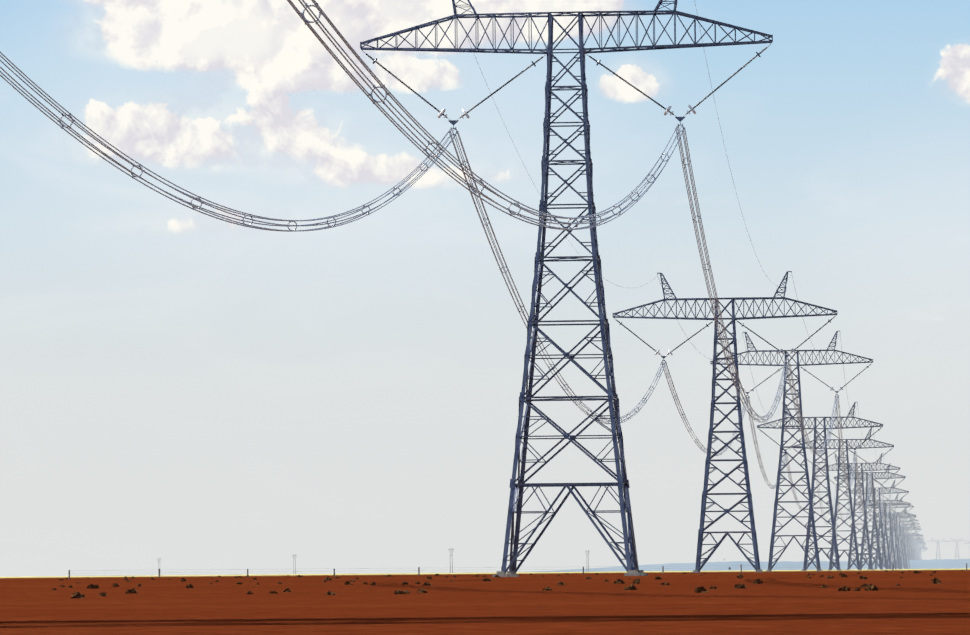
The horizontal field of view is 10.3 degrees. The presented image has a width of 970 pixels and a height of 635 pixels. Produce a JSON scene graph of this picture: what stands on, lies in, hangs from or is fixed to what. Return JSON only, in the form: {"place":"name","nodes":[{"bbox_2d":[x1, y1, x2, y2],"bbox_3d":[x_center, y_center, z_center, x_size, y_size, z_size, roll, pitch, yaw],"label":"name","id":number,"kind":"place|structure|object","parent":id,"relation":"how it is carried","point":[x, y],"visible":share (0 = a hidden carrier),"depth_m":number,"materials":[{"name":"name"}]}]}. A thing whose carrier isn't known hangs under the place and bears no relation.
{"place":"outdoors","nodes":[
{"label":"outdoors","id":0,"kind":"place"},
{"bbox_2d":[83,0,114,5],"bbox_3d":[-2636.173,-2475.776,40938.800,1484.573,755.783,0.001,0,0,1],"label":"cloud","id":1,"kind":"structure","parent":0,"point":[101,2],"depth_m":40945.12,"materials":[{"name":"white"}]},
{"bbox_2d":[167,206,242,231],"bbox_3d":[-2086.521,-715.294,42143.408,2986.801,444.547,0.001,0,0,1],"label":"cloud","id":2,"kind":"structure","parent":0,"point":[174,225],"depth_m":42147.66,"materials":[{"name":"white"}]},
{"bbox_2d":[83,92,361,168],"bbox_3d":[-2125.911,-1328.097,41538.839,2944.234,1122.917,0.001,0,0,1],"label":"cloud","id":3,"kind":"structure","parent":0,"point":[157,133],"depth_m":41539.66,"materials":[{"name":"white"}]},
{"bbox_2d":[93,0,404,77],"bbox_3d":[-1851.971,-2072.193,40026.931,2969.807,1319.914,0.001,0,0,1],"label":"cloud","id":4,"kind":"structure","parent":0,"point":[268,38],"depth_m":40026.55,"materials":[{"name":"white"}]},
{"bbox_2d":[166,55,460,96],"bbox_3d":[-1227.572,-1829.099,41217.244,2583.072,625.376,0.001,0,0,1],"label":"cloud","id":5,"kind":"structure","parent":0,"point":[416,75],"depth_m":41210.98,"materials":[{"name":"white"}]},
{"bbox_2d":[224,0,544,77],"bbox_3d":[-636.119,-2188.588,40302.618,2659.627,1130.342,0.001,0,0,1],"label":"cloud","id":6,"kind":"structure","parent":0,"point":[403,14],"depth_m":40295.48,"materials":[{"name":"white"}]},
{"bbox_2d":[313,151,468,187],"bbox_3d":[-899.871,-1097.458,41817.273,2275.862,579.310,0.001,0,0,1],"label":"cloud","id":7,"kind":"structure","parent":0,"point":[382,169],"depth_m":41814.86,"materials":[{"name":"white"}]},
{"bbox_2d":[0,568,969,634],"bbox_3d":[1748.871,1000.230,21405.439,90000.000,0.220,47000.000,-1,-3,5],"label":"ground","id":8,"kind":"structure","parent":0,"point":[789,602],"depth_m":75.65,"materials":[{"name":"red soil"}]},
{"bbox_2d":[51,570,963,597],"bbox_3d":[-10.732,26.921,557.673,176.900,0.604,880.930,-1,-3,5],"label":"desert shrubs","id":9,"kind":"object","parent":8,"relation":"on","point":[702,589],"visible":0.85,"depth_m":176.31,"materials":[{"name":"green plant"}]},
{"bbox_2d":[68,563,966,578],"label":"wire fence","id":10,"kind":"object","parent":8,"relation":"on","point":[662,568],"visible":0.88,"depth_m":886.61,"materials":[{"name":"grey metal"}]},
{"bbox_2d":[360,0,772,576],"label":"transmission tower","id":11,"kind":"structure","parent":8,"relation":"on","point":[630,556],"depth_m":561.79,"materials":[{"name":"metal"}]},
{"bbox_2d":[0,0,918,553],"bbox_3d":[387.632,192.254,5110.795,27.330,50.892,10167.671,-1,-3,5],"label":"power lines","id":12,"kind":"object","parent":11,"relation":"attached to","point":[480,194],"visible":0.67,"depth_m":432.12,"materials":[{"name":"silver metal"}]},
{"bbox_2d":[57,3,871,509],"bbox_3d":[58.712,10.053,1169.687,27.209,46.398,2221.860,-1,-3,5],"label":"cable spacers","id":13,"kind":"object","parent":12,"relation":"attached to","point":[483,225],"visible":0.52,"depth_m":419.96,"materials":[{"name":"silver metal"}]},
{"bbox_2d":[457,0,902,507],"bbox_3d":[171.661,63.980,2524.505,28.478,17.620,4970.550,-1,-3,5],"label":"earth wires","id":14,"kind":"object","parent":11,"relation":"attached to","point":[755,253],"visible":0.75,"depth_m":1040.61,"materials":[{"name":"silver metal"}]},
{"bbox_2d":[613,271,837,572],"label":"transmission tower","id":15,"kind":"structure","parent":8,"relation":"on","point":[699,567],"depth_m":1035.08,"materials":[{"name":"metal"}]},
{"bbox_2d":[533,559,969,571],"bbox_3d":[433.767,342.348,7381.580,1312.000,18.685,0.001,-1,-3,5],"label":"distant ridge","id":16,"kind":"structure","parent":8,"relation":"on","point":[918,564],"depth_m":7384.57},
{"bbox_2d":[710,331,872,571],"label":"transmission tower","id":17,"kind":"structure","parent":8,"relation":"on","point":[775,514],"depth_m":1431.18,"materials":[{"name":"metal"}]},
{"bbox_2d":[757,402,882,570],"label":"transmission tower","id":18,"kind":"structure","parent":8,"relation":"on","point":[835,548],"depth_m":1848.75,"materials":[{"name":"metal"}]},
{"bbox_2d":[794,427,893,569],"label":"transmission tower","id":19,"kind":"structure","parent":8,"relation":"on","point":[849,517],"depth_m":2292.70,"materials":[{"name":"metal"}]},
{"bbox_2d":[817,453,899,569],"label":"transmission tower","id":20,"kind":"structure","parent":8,"relation":"on","point":[866,528],"depth_m":2810.47,"materials":[{"name":"metal"}]},
{"bbox_2d":[834,464,905,569],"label":"transmission tower","id":21,"kind":"structure","parent":8,"relation":"on","point":[876,530],"depth_m":3248.49,"materials":[{"name":"metal"}]},
{"bbox_2d":[845,480,908,569],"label":"transmission tower","id":22,"kind":"structure","parent":8,"relation":"on","point":[883,547],"depth_m":3666.08,"materials":[{"name":"metal"}]},
{"bbox_2d":[855,493,910,569],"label":"transmission tower","id":23,"kind":"structure","parent":8,"relation":"on","point":[887,549],"depth_m":4096.11,"materials":[{"name":"metal"}]},
{"bbox_2d":[862,499,913,568],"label":"transmission tower","id":24,"kind":"structure","parent":8,"relation":"on","point":[893,551],"depth_m":4532.77,"materials":[{"name":"metal"}]},
{"bbox_2d":[869,507,915,568],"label":"transmission tower","id":25,"kind":"structure","parent":8,"relation":"on","point":[896,547],"depth_m":4996.02,"materials":[{"name":"metal"}]},
{"bbox_2d":[877,509,915,568],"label":"transmission tower","id":26,"kind":"structure","parent":8,"relation":"on","point":[893,529],"depth_m":5425.57,"materials":[{"name":"metal"}]},
{"bbox_2d":[880,516,917,568],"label":"transmission tower","id":27,"kind":"structure","parent":8,"relation":"on","point":[900,541],"depth_m":5859.78,"materials":[{"name":"metal"}]},
{"bbox_2d":[882,521,918,568],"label":"transmission tower","id":28,"kind":"structure","parent":8,"relation":"on","point":[903,539],"depth_m":6299.62,"materials":[{"name":"metal"}]},
{"bbox_2d":[888,525,918,568],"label":"transmission tower","id":29,"kind":"structure","parent":8,"relation":"on","point":[913,528],"depth_m":6710.43,"materials":[{"name":"metal"}]},
{"bbox_2d":[889,521,920,568],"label":"transmission tower","id":30,"kind":"structure","parent":8,"relation":"on","point":[906,543],"depth_m":7143.32,"materials":[{"name":"metal"}]},
{"bbox_2d":[903,526,921,559],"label":"transmission tower","id":31,"kind":"structure","parent":8,"relation":"on","point":[908,542],"depth_m":7586.17,"materials":[{"name":"metal"}]},
{"bbox_2d":[903,532,922,559],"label":"transmission tower","id":32,"kind":"structure","parent":8,"relation":"on","point":[910,541],"depth_m":8444.46,"materials":[{"name":"metal"}]},
{"bbox_2d":[930,539,948,558],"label":"line tower","id":33,"kind":"structure","parent":8,"relation":"on","point":[937,548],"depth_m":10492.63,"materials":[{"name":"metal"}]},
{"bbox_2d":[946,538,965,558],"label":"line tower","id":34,"kind":"structure","parent":8,"relation":"on","point":[957,549],"depth_m":10989.82,"materials":[{"name":"metal"}]},
{"bbox_2d":[0,0,969,576],"label":"sky","id":35,"kind":"structure","parent":0,"point":[211,397],"materials":[{"name":"blue"}]},
{"bbox_2d":[469,171,508,179],"bbox_3d":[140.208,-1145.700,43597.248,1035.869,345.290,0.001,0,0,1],"label":"cloud","id":36,"kind":"structure","parent":0,"point":[500,175],"depth_m":43597.21,"materials":[{"name":"white"}]},
{"bbox_2d":[409,0,624,57],"bbox_3d":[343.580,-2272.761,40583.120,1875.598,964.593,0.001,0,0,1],"label":"cloud","id":37,"kind":"structure","parent":0,"point":[524,6],"depth_m":40577.68,"materials":[{"name":"white"}]},
{"bbox_2d":[599,64,658,101],"bbox_3d":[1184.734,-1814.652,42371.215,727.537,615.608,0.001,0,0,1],"label":"cloud","id":38,"kind":"structure","parent":0,"point":[619,89],"depth_m":42371.76,"materials":[{"name":"white"}]},
{"bbox_2d":[935,44,969,102],"bbox_3d":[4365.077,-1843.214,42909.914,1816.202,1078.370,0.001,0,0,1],"label":"cloud","id":39,"kind":"structure","parent":0,"point":[954,69],"depth_m":42920.32,"materials":[{"name":"white"}]}
]}

